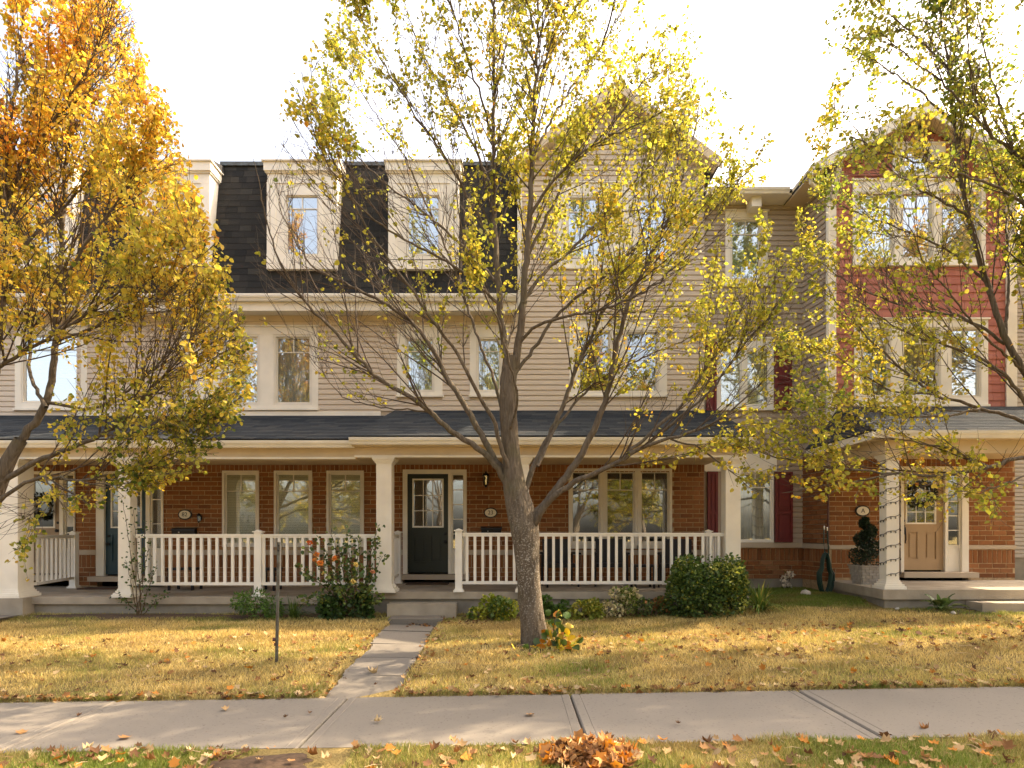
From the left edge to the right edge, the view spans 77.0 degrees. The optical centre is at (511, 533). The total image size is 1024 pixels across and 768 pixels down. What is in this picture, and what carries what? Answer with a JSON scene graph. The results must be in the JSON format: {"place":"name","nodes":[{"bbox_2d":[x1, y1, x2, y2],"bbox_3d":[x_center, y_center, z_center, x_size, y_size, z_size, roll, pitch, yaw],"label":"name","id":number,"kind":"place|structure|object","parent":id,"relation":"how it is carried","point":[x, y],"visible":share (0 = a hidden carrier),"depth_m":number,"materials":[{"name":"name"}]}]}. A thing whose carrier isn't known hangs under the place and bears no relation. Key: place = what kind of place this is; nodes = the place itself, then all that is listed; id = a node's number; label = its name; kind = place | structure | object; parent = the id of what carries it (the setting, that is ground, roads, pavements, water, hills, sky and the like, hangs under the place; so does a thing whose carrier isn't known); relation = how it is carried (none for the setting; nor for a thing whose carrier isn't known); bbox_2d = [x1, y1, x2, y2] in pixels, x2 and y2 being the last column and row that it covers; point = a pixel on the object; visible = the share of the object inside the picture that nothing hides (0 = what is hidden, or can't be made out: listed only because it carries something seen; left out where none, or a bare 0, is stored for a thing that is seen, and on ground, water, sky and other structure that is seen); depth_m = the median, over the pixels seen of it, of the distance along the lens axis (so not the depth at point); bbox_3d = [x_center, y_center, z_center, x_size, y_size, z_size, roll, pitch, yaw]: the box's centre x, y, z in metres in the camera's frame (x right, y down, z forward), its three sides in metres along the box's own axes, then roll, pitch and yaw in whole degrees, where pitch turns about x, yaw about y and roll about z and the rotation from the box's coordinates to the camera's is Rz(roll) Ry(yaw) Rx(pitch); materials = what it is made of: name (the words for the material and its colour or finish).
{"place":"outdoors","nodes":[
{"label":"outdoors","id":0,"kind":"place"},
{"bbox_2d":[0,615,19,621],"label":"side path","id":1,"kind":"structure","parent":0,"point":[4,617],"depth_m":10.41,"materials":[{"name":"grey concrete"}]},
{"bbox_2d":[167,567,202,590],"bbox_3d":[-6.239,0.865,12.300,0.500,0.420,0.400,0,0,0],"label":"side table","id":2,"kind":"object","parent":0,"point":[178,586],"visible":0.43,"depth_m":12.11,"materials":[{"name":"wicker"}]},
{"bbox_2d":[263,567,282,590],"bbox_3d":[-4.587,0.865,12.200,0.340,0.420,0.400,0,0,0],"label":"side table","id":3,"kind":"object","parent":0,"point":[274,570],"visible":0.42,"depth_m":12.02,"materials":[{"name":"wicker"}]},
{"bbox_2d":[326,615,444,698],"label":"front path","id":4,"kind":"structure","parent":0,"point":[393,651],"depth_m":7.88,"materials":[{"name":"grey concrete"}]},
{"bbox_2d":[0,687,1023,752],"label":"sidewalk","id":5,"kind":"structure","parent":0,"point":[489,719],"depth_m":5.58,"materials":[{"name":"concrete"}]},
{"bbox_2d":[0,579,1023,767],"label":"lawn","id":6,"kind":"structure","parent":0,"point":[338,758],"depth_m":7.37,"materials":[{"name":"plant"}]},
{"bbox_2d":[0,159,88,616],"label":"townhouse","id":7,"kind":"structure","parent":6,"relation":"on","point":[20,402],"depth_m":12.97,"materials":[{"name":"brick"}]},
{"bbox_2d":[28,194,53,252],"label":"window","id":8,"kind":"structure","parent":7,"relation":"in","point":[51,249],"depth_m":12.81,"materials":[{"name":"glass"}]},
{"bbox_2d":[34,491,54,520],"bbox_3d":[-9.488,-0.541,12.931,0.609,0.608,0.169,0,0,0],"label":"wreath","id":9,"kind":"object","parent":7,"relation":"attached to","point":[49,511],"visible":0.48,"depth_m":12.94,"materials":[{"name":"green plant"}]},
{"bbox_2d":[34,474,58,572],"bbox_3d":[-9.469,-0.194,13.018,0.700,2.002,0.115,0,0,0],"label":"door","id":10,"kind":"structure","parent":7,"relation":"in","point":[54,530],"depth_m":13.03,"materials":[{"name":"white glass"}]},
{"bbox_2d":[21,333,80,402],"bbox_3d":[-9.286,-3.322,13.039,1.213,1.412,0.122,0,0,0],"label":"window","id":11,"kind":"structure","parent":7,"relation":"in","point":[39,367],"depth_m":13.05,"materials":[{"name":"glass"}]},
{"bbox_2d":[0,0,257,581],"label":"street tree","id":12,"kind":"object","parent":6,"relation":"on","point":[46,120],"visible":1,"depth_m":7.68,"materials":[{"name":"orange plant"}]},
{"bbox_2d":[29,614,244,619],"bbox_3d":[-6.303,1.374,10.591,4.374,0.042,0.577,0,0,0],"label":"planting bed","id":13,"kind":"object","parent":6,"relation":"on","point":[117,616],"visible":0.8,"depth_m":10.63,"materials":[{"name":"soil"}]},
{"bbox_2d":[109,496,169,615],"bbox_3d":[-6.136,0.372,10.683,0.973,2.014,0.331,0,0,0],"label":"climbing rose","id":14,"kind":"object","parent":13,"relation":"on","point":[140,589],"visible":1,"depth_m":10.66,"materials":[{"name":"green plant"}]},
{"bbox_2d":[0,159,382,612],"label":"townhouse","id":15,"kind":"structure","parent":6,"relation":"on","point":[284,460],"depth_m":12.97,"materials":[{"name":"brick"}]},
{"bbox_2d":[34,531,81,587],"bbox_3d":[-8.489,0.515,11.962,0.206,1.120,1.683,0,0,-11],"label":"porch railing","id":16,"kind":"object","parent":15,"relation":"on","point":[71,557],"visible":0.95,"depth_m":12.10,"materials":[{"name":"white wood"}]},
{"bbox_2d":[77,587,117,589],"bbox_3d":[-7.926,1.065,12.480,0.781,0.020,0.360,0,0,0],"label":"doormat","id":17,"kind":"object","parent":15,"relation":"on","point":[100,588],"visible":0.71,"depth_m":12.32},
{"bbox_2d":[106,476,145,573],"bbox_3d":[-7.800,-0.183,13.018,0.840,2.024,0.115,0,0,0],"label":"door","id":18,"kind":"structure","parent":15,"relation":"in","point":[111,532],"depth_m":13.03,"materials":[{"name":"black wood"}]},
{"bbox_2d":[170,527,197,533],"bbox_3d":[-6.583,-0.022,12.932,0.484,0.198,0.135,0,0,0],"label":"mailbox","id":19,"kind":"object","parent":15,"relation":"attached to","point":[183,530],"visible":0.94,"depth_m":12.88,"materials":[{"name":"black metal"}]},
{"bbox_2d":[178,509,191,519],"bbox_3d":[-6.589,-0.377,12.977,0.276,0.210,0.045,0,0,0],"label":"house number plaque","id":20,"kind":"object","parent":15,"relation":"attached to","point":[184,514],"visible":1,"depth_m":12.96,"materials":[{"name":"beige ceramic"}]},
{"bbox_2d":[222,471,258,546],"bbox_3d":[-5.475,-0.495,13.039,0.743,1.540,0.122,0,0,0],"label":"window","id":21,"kind":"structure","parent":15,"relation":"in","point":[240,506],"depth_m":13.05,"materials":[{"name":"glass"}]},
{"bbox_2d":[221,335,259,404],"bbox_3d":[-5.475,-3.294,13.039,0.786,1.421,0.122,0,0,0],"label":"window","id":22,"kind":"structure","parent":15,"relation":"in","point":[254,352],"depth_m":13.05,"materials":[{"name":"glass"}]},
{"bbox_2d":[133,530,375,596],"bbox_3d":[-4.351,0.507,10.950,4.131,1.136,0.176,0,0,0],"label":"porch railing","id":23,"kind":"object","parent":15,"relation":"on","point":[259,536],"visible":0.78,"depth_m":10.93,"materials":[{"name":"white wood"}]},
{"bbox_2d":[274,471,311,546],"bbox_3d":[-4.417,-0.495,13.039,0.770,1.540,0.122,0,0,0],"label":"window","id":24,"kind":"structure","parent":15,"relation":"in","point":[292,506],"depth_m":13.05,"materials":[{"name":"glass"}]},
{"bbox_2d":[274,335,311,404],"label":"window","id":25,"kind":"structure","parent":15,"relation":"in","point":[292,370],"depth_m":13.08,"materials":[{"name":"glass"}]},
{"bbox_2d":[284,194,318,253],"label":"window","id":26,"kind":"structure","parent":15,"relation":"in","point":[309,211],"depth_m":12.81,"materials":[{"name":"glass"}]},
{"bbox_2d":[326,471,363,546],"bbox_3d":[-3.364,-0.495,13.039,0.754,1.540,0.122,0,0,0],"label":"window","id":27,"kind":"structure","parent":15,"relation":"in","point":[344,506],"depth_m":13.05,"materials":[{"name":"glass"}]},
{"bbox_2d":[197,748,234,767],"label":"fallen leaves","id":28,"kind":"object","parent":6,"relation":"on","point":[203,760],"visible":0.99,"depth_m":4.64,"materials":[{"name":"orange plant"}]},
{"bbox_2d":[206,753,312,767],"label":"bare earth","id":29,"kind":"structure","parent":6,"relation":"on","point":[275,761],"depth_m":4.55,"materials":[{"name":"soil"}]},
{"bbox_2d":[272,542,279,664],"bbox_3d":[-2.811,0.935,7.675,0.091,1.660,0.049,0,0,0],"label":"metal post","id":30,"kind":"object","parent":6,"relation":"on","point":[276,640],"visible":0.92,"depth_m":7.68,"materials":[{"name":"grey metal"}]},
{"bbox_2d":[198,613,386,619],"bbox_3d":[-3.561,1.378,10.654,3.142,0.046,0.546,0,0,0],"label":"planting bed","id":31,"kind":"object","parent":6,"relation":"on","point":[247,616],"visible":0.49,"depth_m":10.57,"materials":[{"name":"soil"}]},
{"bbox_2d":[229,586,284,620],"bbox_3d":[-4.142,1.145,10.459,0.899,0.594,0.614,0,0,0],"label":"perennial mound","id":32,"kind":"object","parent":31,"relation":"on","point":[242,608],"visible":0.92,"depth_m":10.40,"materials":[{"name":"green plant"}]},
{"bbox_2d":[272,594,317,617],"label":"daylily","id":33,"kind":"object","parent":31,"relation":"on","point":[295,613],"visible":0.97,"depth_m":10.41,"materials":[{"name":"green plant"}]},
{"bbox_2d":[315,592,374,620],"bbox_3d":[-2.679,1.188,10.438,0.957,0.515,0.604,0,0,0],"label":"ground plant","id":34,"kind":"object","parent":31,"relation":"on","point":[323,611],"visible":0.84,"depth_m":10.31,"materials":[{"name":"green plant"}]},
{"bbox_2d":[306,745,321,754],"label":"fallen leaf","id":35,"kind":"object","parent":6,"relation":"on","point":[313,751],"visible":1,"depth_m":4.61,"materials":[{"name":"orange plant"}]},
{"bbox_2d":[294,523,389,618],"bbox_3d":[-2.743,0.613,10.338,1.561,1.576,0.598,0,0,0],"label":"rose bush","id":36,"kind":"object","parent":6,"relation":"on","point":[351,581],"visible":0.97,"depth_m":10.33,"materials":[{"name":"green plant"}]},
{"bbox_2d":[316,616,487,693],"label":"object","id":37,"kind":"object","parent":6,"relation":"on","point":[425,652],"visible":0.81,"depth_m":8.51,"materials":[{"name":"brown plant"}]},
{"bbox_2d":[465,592,518,621],"bbox_3d":[-0.300,1.192,10.303,0.819,0.497,0.583,0,0,29],"label":"ground plant","id":38,"kind":"object","parent":6,"relation":"on","point":[501,605],"visible":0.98,"depth_m":10.20,"materials":[{"name":"green plant"}]},
{"bbox_2d":[0,729,1017,767],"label":"fallen leaves","id":39,"kind":"object","parent":6,"relation":"on","point":[174,761],"visible":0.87,"depth_m":4.57,"materials":[{"name":"orange plant"}]},
{"bbox_2d":[0,727,1023,767],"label":"grass","id":40,"kind":"structure","parent":6,"relation":"on","point":[867,745],"depth_m":4.58,"materials":[{"name":"plant"}]},
{"bbox_2d":[0,614,1023,702],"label":"fallen leaves","id":41,"kind":"object","parent":6,"relation":"on","point":[576,686],"visible":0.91,"depth_m":6.71,"materials":[{"name":"yellow plant"}]},
{"bbox_2d":[0,677,1023,702],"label":"grass","id":42,"kind":"structure","parent":6,"relation":"on","point":[591,690],"depth_m":6.42,"materials":[{"name":"plant"}]},
{"bbox_2d":[19,627,1011,767],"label":"fallen leaves","id":43,"kind":"object","parent":6,"relation":"on","point":[554,662],"visible":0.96,"depth_m":7.39,"materials":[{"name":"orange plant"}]},
{"bbox_2d":[250,0,799,645],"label":"street tree","id":44,"kind":"object","parent":6,"relation":"on","point":[524,516],"visible":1,"depth_m":8.44,"materials":[{"name":"green plant"}]},
{"bbox_2d":[510,643,565,652],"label":"bare earth","id":45,"kind":"structure","parent":6,"relation":"on","point":[520,646],"depth_m":8.34,"materials":[{"name":"soil"}]},
{"bbox_2d":[512,609,583,651],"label":"sapling shoots","id":46,"kind":"object","parent":45,"relation":"on","point":[560,642],"visible":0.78,"depth_m":8.26,"materials":[{"name":"green plant"}]},
{"bbox_2d":[456,612,620,618],"bbox_3d":[0.708,1.341,10.605,3.670,0.097,0.591,0,0,0],"label":"planting bed","id":47,"kind":"object","parent":6,"relation":"on","point":[517,615],"visible":0.09,"depth_m":10.63,"materials":[{"name":"soil"}]},
{"bbox_2d":[542,594,571,618],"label":"ground plant","id":48,"kind":"object","parent":47,"relation":"on","point":[553,607],"visible":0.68,"depth_m":10.31,"materials":[{"name":"green plant"}]},
{"bbox_2d":[349,82,755,617],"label":"townhouse","id":49,"kind":"structure","parent":6,"relation":"on","point":[433,493],"depth_m":12.97,"materials":[{"name":"brick"}]},
{"bbox_2d":[394,531,402,583],"bbox_3d":[-2.229,0.467,11.957,0.181,1.043,1.721,0,0,-2],"label":"porch railing","id":50,"kind":"object","parent":49,"relation":"on","point":[397,556],"visible":0.46,"depth_m":12.64,"materials":[{"name":"white wood"}]},
{"bbox_2d":[405,337,433,391],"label":"window","id":51,"kind":"structure","parent":49,"relation":"in","point":[425,376],"depth_m":13.05,"materials":[{"name":"glass"}]},
{"bbox_2d":[406,194,440,253],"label":"window","id":52,"kind":"structure","parent":49,"relation":"in","point":[436,204],"depth_m":12.81,"materials":[{"name":"glass"}]},
{"bbox_2d":[405,582,448,584],"bbox_3d":[-1.642,0.978,12.525,0.807,0.020,0.350,0,0,0],"label":"doormat","id":53,"kind":"object","parent":49,"relation":"on","point":[427,583],"visible":1,"depth_m":12.43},
{"bbox_2d":[408,474,447,571],"bbox_3d":[-1.698,-0.205,13.018,0.824,1.992,0.115,0,0,0],"label":"door","id":54,"kind":"structure","parent":49,"relation":"in","point":[427,545],"depth_m":13.03,"materials":[{"name":"black wood"}]},
{"bbox_2d":[482,471,489,487],"bbox_3d":[-0.522,-1.082,12.896,0.156,0.330,0.208,0,0,0],"label":"wall lantern","id":55,"kind":"object","parent":49,"relation":"attached to","point":[485,475],"depth_m":12.86,"materials":[{"name":"black metal"}]},
{"bbox_2d":[476,337,501,391],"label":"window","id":56,"kind":"structure","parent":49,"relation":"in","point":[484,383],"depth_m":13.08,"materials":[{"name":"glass"}]},
{"bbox_2d":[484,508,496,517],"bbox_3d":[-0.431,-0.414,12.977,0.276,0.210,0.045,0,0,0],"label":"house number plaque","id":57,"kind":"object","parent":49,"relation":"attached to","point":[490,512],"visible":1,"depth_m":12.96,"materials":[{"name":"beige metal"}]},
{"bbox_2d":[481,526,501,532],"bbox_3d":[-0.414,-0.044,12.932,0.424,0.198,0.135,0,0,0],"label":"mailbox","id":58,"kind":"object","parent":49,"relation":"attached to","point":[491,529],"visible":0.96,"depth_m":12.88,"materials":[{"name":"black metal"}]},
{"bbox_2d":[539,539,580,587],"bbox_3d":[0.888,0.548,12.044,0.670,0.880,0.630,0,0,-9],"label":"patio chair","id":59,"kind":"object","parent":49,"relation":"on","point":[557,553],"visible":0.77,"depth_m":12.23,"materials":[{"name":"wicker"}]},
{"bbox_2d":[566,196,603,257],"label":"window","id":60,"kind":"structure","parent":49,"relation":"in","point":[575,206],"depth_m":13.05,"materials":[{"name":"glass"}]},
{"bbox_2d":[569,468,602,548],"bbox_3d":[1.489,-0.500,13.015,0.752,1.616,0.170,0,0,0],"label":"window","id":61,"kind":"structure","parent":49,"relation":"in","point":[600,476],"depth_m":12.98,"materials":[{"name":"plastic"}]},
{"bbox_2d":[453,528,723,591],"bbox_3d":[1.294,0.452,10.900,4.562,1.072,0.176,0,0,0],"label":"porch railing","id":62,"kind":"object","parent":49,"relation":"on","point":[459,535],"visible":0.77,"depth_m":10.88,"materials":[{"name":"white wood"}]},
{"bbox_2d":[577,330,610,392],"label":"window","id":63,"kind":"structure","parent":49,"relation":"in","point":[579,332],"depth_m":13.00,"materials":[{"name":"plastic"}]},
{"bbox_2d":[594,539,629,586],"bbox_3d":[1.858,0.548,12.145,0.670,0.880,0.630,0,0,6],"label":"patio chair","id":64,"kind":"object","parent":49,"relation":"on","point":[612,554],"visible":0.72,"depth_m":12.33,"materials":[{"name":"wicker"}]},
{"bbox_2d":[603,468,637,548],"bbox_3d":[2.186,-0.500,13.015,0.752,1.616,0.170,0,0,0],"label":"window","id":65,"kind":"structure","parent":49,"relation":"in","point":[635,474],"depth_m":12.98,"materials":[{"name":"plastic"}]},
{"bbox_2d":[625,330,658,392],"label":"window","id":66,"kind":"structure","parent":49,"relation":"in","point":[630,331],"depth_m":13.01,"materials":[{"name":"plastic"}]},
{"bbox_2d":[630,564,654,588],"bbox_3d":[2.374,0.778,11.700,0.400,0.420,0.400,0,0,0],"label":"side table","id":67,"kind":"object","parent":49,"relation":"on","point":[643,565],"visible":0.56,"depth_m":11.51,"materials":[{"name":"wicker"}]},
{"bbox_2d":[638,196,669,257],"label":"window","id":68,"kind":"structure","parent":49,"relation":"in","point":[660,219],"depth_m":13.05,"materials":[{"name":"glass"}]},
{"bbox_2d":[637,468,671,548],"bbox_3d":[2.882,-0.500,13.015,0.752,1.616,0.170,0,0,0],"label":"window","id":69,"kind":"structure","parent":49,"relation":"in","point":[669,474],"depth_m":12.98,"materials":[{"name":"plastic"}]},
{"bbox_2d":[657,539,692,587],"bbox_3d":[3.044,0.548,11.943,0.670,0.880,0.630,0,0,17],"label":"patio chair","id":70,"kind":"object","parent":49,"relation":"on","point":[667,551],"visible":0.55,"depth_m":12.14,"materials":[{"name":"wicker"}]},
{"bbox_2d":[703,530,720,568],"bbox_3d":[3.848,0.457,11.925,0.180,1.063,1.754,0,0,1],"label":"porch railing","id":71,"kind":"object","parent":49,"relation":"on","point":[714,546],"visible":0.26,"depth_m":12.58,"materials":[{"name":"white wood"}]},
{"bbox_2d":[563,597,605,620],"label":"ground plant","id":72,"kind":"object","parent":6,"relation":"on","point":[592,609],"visible":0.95,"depth_m":10.20,"materials":[{"name":"green plant"}]},
{"bbox_2d":[537,729,643,767],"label":"leaf pile","id":73,"kind":"object","parent":6,"relation":"on","point":[578,749],"visible":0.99,"depth_m":4.40,"materials":[{"name":"orange plant"}]},
{"bbox_2d":[599,585,642,617],"bbox_3d":[1.749,1.116,10.352,0.695,0.552,0.490,0,0,0],"label":"ground plant","id":74,"kind":"object","parent":6,"relation":"on","point":[632,596],"visible":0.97,"depth_m":10.27,"materials":[{"name":"green plant"}]},
{"bbox_2d":[634,595,673,616],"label":"ground plant","id":75,"kind":"object","parent":6,"relation":"on","point":[657,602],"visible":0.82,"depth_m":10.31,"materials":[{"name":"green plant"}]},
{"bbox_2d":[664,552,751,618],"bbox_3d":[3.094,0.816,10.238,1.383,1.039,1.178,0,0,0],"label":"boxwood shrub","id":76,"kind":"object","parent":6,"relation":"on","point":[726,583],"visible":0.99,"depth_m":9.99,"materials":[{"name":"green plant"}]},
{"bbox_2d":[736,580,791,613],"bbox_3d":[3.956,0.968,10.127,1.129,0.538,0.682,0,0,0],"label":"daylily","id":77,"kind":"object","parent":6,"relation":"on","point":[759,604],"visible":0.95,"depth_m":10.05,"materials":[{"name":"green plant"}]},
{"bbox_2d":[780,571,794,587],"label":"ground plant","id":78,"kind":"object","parent":6,"relation":"on","point":[786,583],"visible":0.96,"depth_m":12.59,"materials":[{"name":"white plant"}]},
{"bbox_2d":[582,617,1023,657],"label":"fallen leaves","id":79,"kind":"object","parent":6,"relation":"on","point":[716,640],"visible":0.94,"depth_m":8.27,"materials":[{"name":"yellow plant"}]},
{"bbox_2d":[703,103,1023,612],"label":"townhouse","id":80,"kind":"structure","parent":6,"relation":"on","point":[964,553],"depth_m":12.16,"materials":[{"name":"brick"}]},
{"bbox_2d":[719,348,743,406],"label":"window","id":81,"kind":"structure","parent":80,"relation":"in","point":[728,381],"depth_m":13.11,"materials":[{"name":"clear glass"}]},
{"bbox_2d":[730,218,761,279],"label":"window","id":82,"kind":"structure","parent":80,"relation":"in","point":[750,242],"depth_m":13.11,"materials":[{"name":"glass"}]},
{"bbox_2d":[741,471,773,541],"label":"window","id":83,"kind":"structure","parent":80,"relation":"in","point":[757,514],"depth_m":13.14,"materials":[{"name":"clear glass"}]},
{"bbox_2d":[745,348,770,406],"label":"window","id":84,"kind":"structure","parent":80,"relation":"in","point":[748,361],"depth_m":13.11,"materials":[{"name":"clear glass"}]},
{"bbox_2d":[816,526,834,591],"bbox_3d":[5.825,0.514,11.950,0.313,1.308,0.125,0,0,0],"label":"garden hose","id":85,"kind":"object","parent":80,"relation":"attached to","point":[831,576],"visible":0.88,"depth_m":11.93,"materials":[{"name":"rubber"}]},
{"bbox_2d":[855,505,869,515],"bbox_3d":[6.609,-0.423,12.143,0.276,0.210,0.045,0,0,0],"label":"house number plaque","id":86,"kind":"object","parent":80,"relation":"attached to","point":[862,510],"visible":0.98,"depth_m":12.12,"materials":[{"name":"beige ceramic"}]},
{"bbox_2d":[847,564,878,583],"bbox_3d":[6.223,0.719,11.300,0.456,0.328,0.456,0,0,0],"label":"plant pot","id":87,"kind":"object","parent":80,"relation":"on","point":[863,574],"visible":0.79,"depth_m":11.12,"materials":[{"name":"concrete"}]},
{"bbox_2d":[848,516,878,565],"bbox_3d":[6.238,0.177,11.328,0.609,0.971,0.590,0,0,0],"label":"topiary","id":88,"kind":"object","parent":87,"relation":"in","point":[864,539],"visible":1,"depth_m":11.25,"materials":[{"name":"green plant"}]},
{"bbox_2d":[857,192,894,258],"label":"window","id":89,"kind":"structure","parent":80,"relation":"in","point":[888,209],"depth_m":12.22,"materials":[{"name":"glass"}]},
{"bbox_2d":[862,327,890,396],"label":"window","id":90,"kind":"structure","parent":80,"relation":"in","point":[886,346],"depth_m":12.22,"materials":[{"name":"glass"}]},
{"bbox_2d":[877,460,900,575],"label":"string lights","id":91,"kind":"object","parent":80,"relation":"attached to","point":[889,531],"visible":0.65,"depth_m":10.22,"materials":[{"name":"black plastic"}]},
{"bbox_2d":[903,149,930,172],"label":"window","id":92,"kind":"structure","parent":80,"relation":"in","point":[903,149],"depth_m":12.14,"materials":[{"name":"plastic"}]},
{"bbox_2d":[902,192,933,258],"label":"window","id":93,"kind":"structure","parent":80,"relation":"in","point":[930,208],"depth_m":12.22,"materials":[{"name":"glass"}]},
{"bbox_2d":[902,327,940,396],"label":"window","id":94,"kind":"structure","parent":80,"relation":"in","point":[905,353],"depth_m":12.24,"materials":[{"name":"glass"}]},
{"bbox_2d":[904,471,942,569],"bbox_3d":[7.777,-0.242,12.179,0.778,1.875,0.123,0,0,0],"label":"door","id":95,"kind":"structure","parent":80,"relation":"in","point":[923,546],"depth_m":12.19,"materials":[{"name":"beige wood"}]},
{"bbox_2d":[910,479,938,508],"bbox_3d":[7.735,-0.733,12.089,0.615,0.608,0.154,0,0,0],"label":"wreath","id":96,"kind":"object","parent":80,"relation":"attached to","point":[914,487],"visible":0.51,"depth_m":12.10,"materials":[{"name":"green plant"}]},
{"bbox_2d":[941,192,980,258],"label":"window","id":97,"kind":"structure","parent":80,"relation":"in","point":[945,221],"depth_m":12.22,"materials":[{"name":"glass"}]},
{"bbox_2d":[950,327,980,396],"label":"window","id":98,"kind":"structure","parent":80,"relation":"in","point":[961,362],"depth_m":12.22,"materials":[{"name":"glass"}]},
{"bbox_2d":[713,0,1023,531],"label":"street tree","id":99,"kind":"object","parent":6,"relation":"on","point":[962,108],"visible":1,"depth_m":8.13,"materials":[{"name":"green plant"}]},
{"bbox_2d":[907,609,984,613],"bbox_3d":[6.963,1.189,9.831,2.063,0.033,0.455,0,0,0],"label":"planting bed","id":100,"kind":"object","parent":6,"relation":"on","point":[957,611],"visible":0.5,"depth_m":9.78,"materials":[{"name":"soil"}]},
{"bbox_2d":[921,593,969,610],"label":"hosta","id":101,"kind":"object","parent":100,"relation":"on","point":[940,603],"visible":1,"depth_m":9.76,"materials":[{"name":"green plant"}]},
{"bbox_2d":[985,196,1023,298],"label":"street tree","id":102,"kind":"object","parent":6,"relation":"on","point":[1013,269],"visible":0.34,"depth_m":9.97,"materials":[{"name":"yellow plant"}]},
{"bbox_2d":[1015,235,1023,579],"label":"townhouse","id":103,"kind":"structure","parent":6,"relation":"on","point":[1019,525],"depth_m":13.37,"materials":[{"name":"grey"}]},
{"bbox_2d":[0,0,1023,233],"label":"sky","id":104,"kind":"structure","parent":0,"point":[227,67],"materials":[{"name":"white"}]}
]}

